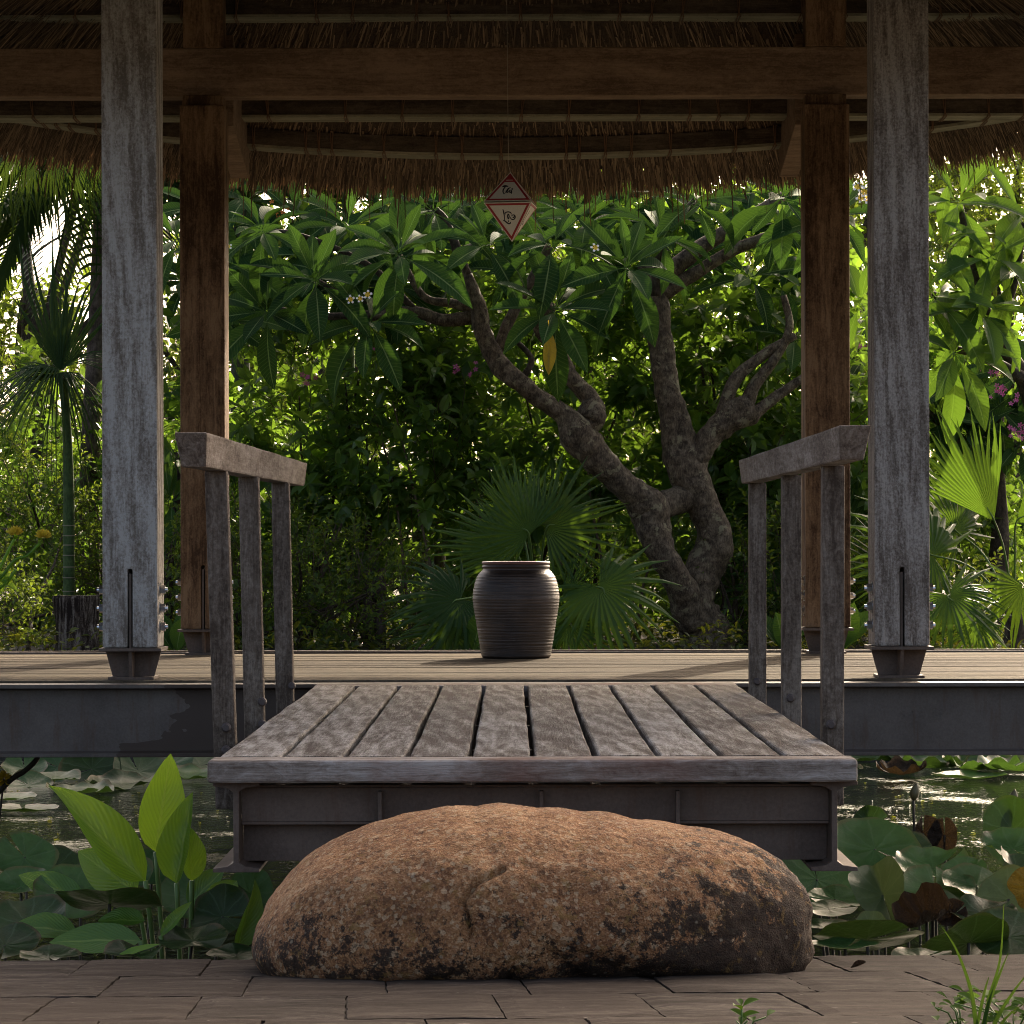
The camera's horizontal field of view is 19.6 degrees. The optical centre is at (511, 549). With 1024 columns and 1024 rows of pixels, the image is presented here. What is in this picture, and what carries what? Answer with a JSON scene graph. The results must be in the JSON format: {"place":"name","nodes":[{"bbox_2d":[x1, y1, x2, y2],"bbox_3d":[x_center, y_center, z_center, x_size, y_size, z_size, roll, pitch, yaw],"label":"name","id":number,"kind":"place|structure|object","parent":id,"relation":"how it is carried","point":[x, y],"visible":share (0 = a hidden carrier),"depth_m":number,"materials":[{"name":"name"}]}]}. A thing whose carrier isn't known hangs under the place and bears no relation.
{"place":"outdoors","nodes":[
{"label":"outdoors","id":0,"kind":"place"},
{"bbox_2d":[0,555,1000,650],"bbox_3d":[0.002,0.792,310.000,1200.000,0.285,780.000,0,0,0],"label":"ground","id":1,"kind":"structure","parent":0,"point":[33,648],"depth_m":19.99,"materials":[{"name":"soil"}]},
{"bbox_2d":[0,525,51,594],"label":"flowering plant","id":2,"kind":"object","parent":1,"relation":"on","point":[6,577],"visible":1,"depth_m":9.60,"materials":[{"name":"green plant"}]},
{"bbox_2d":[52,595,99,650],"bbox_3d":[-2.810,0.490,19.105,0.305,0.392,0.320,0,0,0],"label":"tree stump","id":3,"kind":"object","parent":1,"relation":"on","point":[81,612],"visible":0.85,"depth_m":18.98,"materials":[{"name":"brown wood"}]},
{"bbox_2d":[0,230,164,541],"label":"garden tree","id":4,"kind":"object","parent":1,"relation":"on","point":[43,247],"visible":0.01,"depth_m":32.93,"materials":[{"name":"green plant"}]},
{"bbox_2d":[0,229,178,594],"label":"palm tree","id":5,"kind":"object","parent":1,"relation":"on","point":[62,349],"visible":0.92,"depth_m":20.57,"materials":[{"name":"green plant"}]},
{"bbox_2d":[0,431,180,650],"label":"leafy shrub","id":6,"kind":"object","parent":1,"relation":"on","point":[28,584],"visible":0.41,"depth_m":21.04,"materials":[{"name":"green plant"}]},
{"bbox_2d":[0,149,291,594],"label":"palm tree","id":7,"kind":"object","parent":1,"relation":"on","point":[28,206],"visible":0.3,"depth_m":21.76,"materials":[{"name":"green plant"}]},
{"bbox_2d":[0,330,335,633],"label":"leafy bush","id":8,"kind":"object","parent":1,"relation":"on","point":[32,352],"visible":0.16,"depth_m":22.33,"materials":[{"name":"green plant"}]},
{"bbox_2d":[0,173,342,575],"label":"garden tree","id":9,"kind":"object","parent":1,"relation":"on","point":[21,321],"visible":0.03,"depth_m":26.83,"materials":[{"name":"green plant"}]},
{"bbox_2d":[163,429,180,645],"bbox_3d":[-2.313,-0.081,19.899,0.731,1.526,0.684,0,0,0],"label":"leafy shrub","id":10,"kind":"object","parent":1,"relation":"on","point":[172,482],"visible":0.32,"depth_m":19.82,"materials":[{"name":"green plant"}]},
{"bbox_2d":[164,614,185,650],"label":"broadleaf plant","id":11,"kind":"object","parent":1,"relation":"on","point":[174,639],"visible":0.37,"depth_m":18.20,"materials":[{"name":"green plant"}]},
{"bbox_2d":[163,284,231,420],"bbox_3d":[-2.335,-0.564,19.980,0.620,2.507,0.691,0,0,38],"label":"leafy shrub","id":12,"kind":"object","parent":1,"relation":"on","point":[174,323],"visible":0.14,"depth_m":20.04,"materials":[{"name":"green plant"}]},
{"bbox_2d":[80,176,398,596],"bbox_3d":[-2.005,-1.184,22.730,3.087,4.004,2.708,0,0,0],"label":"palm tree","id":13,"kind":"object","parent":1,"relation":"on","point":[234,373],"visible":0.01,"depth_m":22.63,"materials":[{"name":"green plant"}]},
{"bbox_2d":[72,194,406,547],"bbox_3d":[-2.480,-2.011,32.982,4.797,5.448,2.537,0,0,0],"label":"garden tree","id":14,"kind":"object","parent":1,"relation":"on","point":[283,223],"visible":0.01,"depth_m":32.88,"materials":[{"name":"green plant"}]},
{"bbox_2d":[99,482,449,649],"bbox_3d":[-1.602,0.196,19.534,2.611,1.347,1.480,0,0,14],"label":"leafy shrub","id":15,"kind":"object","parent":1,"relation":"on","point":[314,588],"visible":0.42,"depth_m":19.33,"materials":[{"name":"green plant"}]},
{"bbox_2d":[258,178,471,635],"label":"palm tree","id":16,"kind":"object","parent":1,"relation":"on","point":[351,354],"visible":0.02,"depth_m":22.17,"materials":[{"name":"green plant"}]},
{"bbox_2d":[163,193,569,644],"bbox_3d":[-1.066,-0.833,20.859,3.124,3.508,2.133,0,0,0],"label":"leafy bush","id":17,"kind":"object","parent":1,"relation":"on","point":[343,478],"visible":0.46,"depth_m":20.37,"materials":[{"name":"green plant"}]},
{"bbox_2d":[300,372,317,414],"bbox_3d":[-1.357,-1.063,20.049,0.118,0.286,0.143,0,0,17],"label":"blossom spray","id":18,"kind":"object","parent":17,"relation":"attached to","point":[307,377],"visible":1,"depth_m":20.01,"materials":[{"name":"pink"}]},
{"bbox_2d":[452,361,477,407],"bbox_3d":[-0.316,-1.120,20.064,0.176,0.314,0.140,0,0,0],"label":"blossom spray","id":19,"kind":"object","parent":17,"relation":"attached to","point":[458,369],"visible":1,"depth_m":20.01,"materials":[{"name":"purple"}]},
{"bbox_2d":[242,167,494,625],"bbox_3d":[-0.682,-1.153,22.019,2.735,3.883,3.114,0,0,0],"label":"palm tree","id":20,"kind":"object","parent":1,"relation":"on","point":[415,534],"visible":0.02,"depth_m":21.93,"materials":[{"name":"green plant"}]},
{"bbox_2d":[363,568,375,646],"bbox_3d":[-0.959,0.411,19.886,0.089,0.583,0.086,0,0,0],"label":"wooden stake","id":21,"kind":"object","parent":1,"relation":"on","point":[368,603],"visible":0.31,"depth_m":19.85,"materials":[{"name":"brown wood"}]},
{"bbox_2d":[163,186,596,501],"bbox_3d":[-1.618,-1.977,29.464,5.171,5.378,3.101,0,0,0],"label":"garden tree","id":22,"kind":"object","parent":1,"relation":"on","point":[330,346],"visible":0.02,"depth_m":29.19,"materials":[{"name":"green plant"}]},
{"bbox_2d":[375,568,386,646],"bbox_3d":[-0.881,0.412,19.886,0.077,0.580,0.074,0,0,0],"label":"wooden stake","id":23,"kind":"object","parent":1,"relation":"on","point":[379,632],"visible":0.3,"depth_m":19.85,"materials":[{"name":"brown wood"}]},
{"bbox_2d":[304,176,631,605],"bbox_3d":[-0.360,-1.149,21.939,3.030,3.863,2.658,0,0,20],"label":"palm tree","id":24,"kind":"object","parent":1,"relation":"on","point":[437,559],"visible":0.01,"depth_m":21.80,"materials":[{"name":"plant"}]},
{"bbox_2d":[467,615,479,649],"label":"broadleaf plant","id":25,"kind":"object","parent":1,"relation":"on","point":[472,627],"visible":0.38,"depth_m":18.12,"materials":[{"name":"green plant"}]},
{"bbox_2d":[354,195,660,556],"bbox_3d":[0.071,-1.973,33.026,5.024,5.360,2.579,0,0,0],"label":"garden tree","id":26,"kind":"object","parent":1,"relation":"on","point":[491,412],"visible":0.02,"depth_m":32.47,"materials":[{"name":"green plant"}]},
{"bbox_2d":[0,611,1023,650],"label":"ground cover","id":27,"kind":"object","parent":1,"relation":"on","point":[646,642],"visible":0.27,"depth_m":18.93,"materials":[{"name":"green plant"}]},
{"bbox_2d":[0,439,1023,629],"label":"clipped hedge","id":28,"kind":"object","parent":1,"relation":"on","point":[654,615],"visible":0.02,"depth_m":24.36,"materials":[{"name":"green plant"}]},
{"bbox_2d":[163,168,866,648],"bbox_3d":[-0.061,-1.006,19.441,5.185,3.453,2.979,0,0,0],"label":"plumeria tree","id":29,"kind":"object","parent":1,"relation":"on","point":[363,294],"visible":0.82,"depth_m":18.95,"materials":[{"name":"green plant"}]},
{"bbox_2d":[269,200,288,220],"bbox_3d":[-1.588,-2.209,20.031,0.112,0.321,0.181,0,0,-44],"label":"blossom spray","id":30,"kind":"object","parent":29,"relation":"attached to","point":[271,201],"visible":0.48,"depth_m":20.01,"materials":[{"name":"brown"}]},
{"bbox_2d":[377,449,681,649],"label":"fan palm","id":31,"kind":"object","parent":1,"relation":"on","point":[529,509],"visible":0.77,"depth_m":18.26,"materials":[{"name":"green plant"}]},
{"bbox_2d":[553,627,564,649],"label":"broadleaf plant","id":32,"kind":"object","parent":1,"relation":"on","point":[555,647],"visible":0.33,"depth_m":18.27,"materials":[{"name":"green plant"}]},
{"bbox_2d":[363,170,764,580],"bbox_3d":[0.917,-2.103,28.164,4.686,5.617,3.004,0,0,0],"label":"garden tree","id":33,"kind":"object","parent":1,"relation":"on","point":[557,256],"visible":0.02,"depth_m":27.86,"materials":[{"name":"green plant"}]},
{"bbox_2d":[405,168,785,642],"bbox_3d":[0.650,-1.132,21.169,2.826,3.638,2.043,0,0,0],"label":"leafy bush","id":34,"kind":"object","parent":1,"relation":"on","point":[620,421],"visible":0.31,"depth_m":20.77,"materials":[{"name":"green plant"}]},
{"bbox_2d":[555,184,867,527],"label":"garden tree","id":35,"kind":"object","parent":1,"relation":"on","point":[722,210],"depth_m":32.57,"materials":[{"name":"green plant"}]},
{"bbox_2d":[589,180,932,641],"bbox_3d":[1.716,-1.041,20.752,2.632,3.448,1.920,0,0,11],"label":"leafy bush","id":36,"kind":"object","parent":1,"relation":"on","point":[767,431],"visible":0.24,"depth_m":20.48,"materials":[{"name":"green plant"}]},
{"bbox_2d":[766,612,803,647],"bbox_3d":[1.685,0.510,18.408,0.385,0.275,0.199,0,0,0],"label":"broadleaf plant","id":37,"kind":"object","parent":1,"relation":"on","point":[773,630],"visible":0.39,"depth_m":18.36,"materials":[{"name":"green plant"}]},
{"bbox_2d":[719,461,867,645],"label":"fan palm","id":38,"kind":"object","parent":1,"relation":"on","point":[853,509],"visible":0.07,"depth_m":20.05,"materials":[{"name":"green plant"}]},
{"bbox_2d":[616,144,1023,460],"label":"garden tree","id":39,"kind":"object","parent":1,"relation":"on","point":[937,179],"visible":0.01,"depth_m":27.37,"materials":[{"name":"green plant"}]},
{"bbox_2d":[641,488,1023,647],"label":"leafy shrub","id":40,"kind":"object","parent":1,"relation":"on","point":[770,599],"visible":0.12,"depth_m":19.74,"materials":[{"name":"green plant"}]},
{"bbox_2d":[844,602,867,648],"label":"broadleaf plant","id":41,"kind":"object","parent":1,"relation":"on","point":[858,619],"visible":0.31,"depth_m":18.23,"materials":[{"name":"green plant"}]},
{"bbox_2d":[715,242,1023,635],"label":"leafy bush","id":42,"kind":"object","parent":1,"relation":"on","point":[984,521],"visible":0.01,"depth_m":21.82,"materials":[{"name":"green plant"}]},
{"bbox_2d":[930,618,935,637],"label":"broadleaf plant","id":43,"kind":"object","parent":1,"relation":"on","point":[931,632],"visible":0.03,"depth_m":18.45,"materials":[{"name":"green plant"}]},
{"bbox_2d":[850,155,1023,443],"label":"plumeria tree","id":44,"kind":"object","parent":1,"relation":"on","point":[974,268],"visible":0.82,"depth_m":19.05,"materials":[{"name":"green plant"}]},
{"bbox_2d":[850,402,1023,648],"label":"fan palm","id":45,"kind":"object","parent":1,"relation":"on","point":[978,495],"visible":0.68,"depth_m":18.56,"materials":[{"name":"green plant"}]},
{"bbox_2d":[850,135,1023,576],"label":"garden tree","id":46,"kind":"object","parent":1,"relation":"on","point":[1019,201],"visible":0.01,"depth_m":28.97,"materials":[{"name":"green plant"}]},
{"bbox_2d":[850,330,1023,636],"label":"plumeria tree","id":47,"kind":"object","parent":1,"relation":"on","point":[1012,411],"visible":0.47,"depth_m":21.20,"materials":[{"name":"green plant"}]},
{"bbox_2d":[855,162,1023,462],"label":"garden tree","id":48,"kind":"object","parent":1,"relation":"on","point":[990,238],"depth_m":32.79,"materials":[{"name":"green plant"}]},
{"bbox_2d":[0,764,1002,955],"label":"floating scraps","id":49,"kind":"object","parent":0,"point":[291,863],"visible":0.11,"depth_m":14.20,"materials":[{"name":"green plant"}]},
{"bbox_2d":[0,954,1023,1023],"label":"paving","id":50,"kind":"structure","parent":0,"point":[876,989],"depth_m":5.33,"materials":[{"name":"stone"}]},
{"bbox_2d":[251,803,814,982],"bbox_3d":[0.042,0.719,6.098,1.152,0.388,0.760,0,0,0],"label":"boulder","id":51,"kind":"object","parent":50,"relation":"on","point":[498,891],"visible":0.9,"depth_m":5.81,"materials":[{"name":"stone"}]},
{"bbox_2d":[730,998,774,1023],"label":"weed","id":52,"kind":"object","parent":50,"relation":"on","point":[742,1017],"visible":1,"depth_m":4.41,"materials":[{"name":"green plant"}]},
{"bbox_2d":[851,960,865,967],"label":"fallen leaf","id":53,"kind":"object","parent":50,"relation":"on","point":[858,963],"visible":1,"depth_m":5.96,"materials":[{"name":"brown plant"}]},
{"bbox_2d":[931,990,1000,1023],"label":"weed","id":54,"kind":"object","parent":50,"relation":"on","point":[958,1018],"visible":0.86,"depth_m":4.54,"materials":[{"name":"green plant"}]},
{"bbox_2d":[931,985,1023,1023],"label":"weed","id":55,"kind":"object","parent":50,"relation":"on","point":[1016,1001],"visible":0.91,"depth_m":4.52,"materials":[{"name":"green plant"}]},
{"bbox_2d":[942,907,1023,1023],"bbox_3d":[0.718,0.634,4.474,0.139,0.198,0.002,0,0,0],"label":"grass tuft","id":56,"kind":"object","parent":50,"relation":"on","point":[976,1018],"visible":1,"depth_m":4.47,"materials":[{"name":"green plant"}]},
{"bbox_2d":[0,757,1023,960],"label":"pond water","id":57,"kind":"structure","parent":0,"point":[874,786],"depth_m":14.22,"materials":[{"name":"grey liquid"}]},
{"bbox_2d":[0,757,39,820],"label":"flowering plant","id":58,"kind":"object","parent":57,"relation":"in","point":[7,781],"visible":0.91,"depth_m":11.79,"materials":[{"name":"brown plant"}]},
{"bbox_2d":[0,757,213,811],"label":"water lily","id":59,"kind":"object","parent":57,"relation":"on","point":[106,774],"visible":0.71,"depth_m":16.44,"materials":[{"name":"green plant"}]},
{"bbox_2d":[0,831,273,960],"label":"water lily","id":60,"kind":"object","parent":57,"relation":"on","point":[213,924],"visible":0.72,"depth_m":7.58,"materials":[{"name":"green plant"}]},
{"bbox_2d":[19,754,263,958],"bbox_3d":[-0.972,0.962,7.453,0.694,0.864,0.932,0,0,0],"label":"marsh plant","id":61,"kind":"object","parent":57,"relation":"in","point":[113,857],"visible":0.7,"depth_m":7.49,"materials":[{"name":"green plant"}]},
{"bbox_2d":[782,817,1023,955],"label":"water lily","id":62,"kind":"object","parent":57,"relation":"on","point":[874,883],"visible":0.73,"depth_m":7.72,"materials":[{"name":"green plant"}]},
{"bbox_2d":[910,782,921,940],"bbox_3d":[1.311,1.085,9.602,0.044,0.664,0.032,0,0,-28],"label":"lily bud","id":63,"kind":"object","parent":57,"relation":"in","point":[914,793],"visible":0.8,"depth_m":9.60,"materials":[{"name":"green"}]},
{"bbox_2d":[851,755,1023,778],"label":"water lily","id":64,"kind":"object","parent":57,"relation":"on","point":[969,765],"visible":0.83,"depth_m":16.57,"materials":[{"name":"green plant"}]},
{"bbox_2d":[853,795,1023,930],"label":"water lily","id":65,"kind":"object","parent":57,"relation":"in","point":[1005,811],"visible":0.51,"depth_m":9.41,"materials":[{"name":"green plant"}]},
{"bbox_2d":[892,867,1023,942],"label":"water lily","id":66,"kind":"object","parent":57,"relation":"in","point":[926,903],"visible":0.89,"depth_m":7.35,"materials":[{"name":"brown plant"}]},
{"bbox_2d":[1010,789,1017,796],"bbox_3d":[1.612,1.091,9.502,0.045,0.650,0.036,0,0,-32],"label":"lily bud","id":67,"kind":"object","parent":57,"relation":"in","point":[1013,792],"visible":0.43,"depth_m":9.49,"materials":[{"name":"white"}]},
{"bbox_2d":[0,157,1023,552],"label":"sky","id":68,"kind":"structure","parent":0,"point":[46,252],"materials":[{"name":"white"}]},
{"bbox_2d":[955,992,979,1002],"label":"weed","id":69,"kind":"object","parent":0,"point":[976,995],"visible":0.31,"depth_m":4.96,"materials":[{"name":"green plant"}]},
{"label":"pond bank","id":70,"kind":"structure","parent":0,"visible":0},
{"bbox_2d":[0,0,1023,757],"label":"pavilion","id":71,"kind":"structure","parent":70,"relation":"on","point":[822,102],"depth_m":13.25,"materials":[{"name":"wood"}]},
{"bbox_2d":[484,47,536,240],"bbox_3d":[-0.008,-2.177,12.050,0.195,1.846,0.195,0,0,7],"label":"hanging ornament","id":72,"kind":"object","parent":71,"relation":"hanging from","point":[510,204],"visible":1,"depth_m":11.99,"materials":[{"name":"beige paper"}]},
{"bbox_2d":[473,561,559,658],"bbox_3d":[0.018,0.258,12.860,0.378,0.418,0.374,0,0,0],"label":"clay jar","id":73,"kind":"object","parent":71,"relation":"on","point":[516,605],"visible":1,"depth_m":12.72,"materials":[{"name":"brown"}]},
{"bbox_2d":[175,425,870,872],"bbox_3d":[0.033,0.774,8.665,1.626,2.152,3.730,0,0,0],"label":"footbridge","id":74,"kind":"object","parent":70,"relation":"on","point":[311,769],"visible":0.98,"depth_m":7.43,"materials":[{"name":"grey wood"}]}
]}

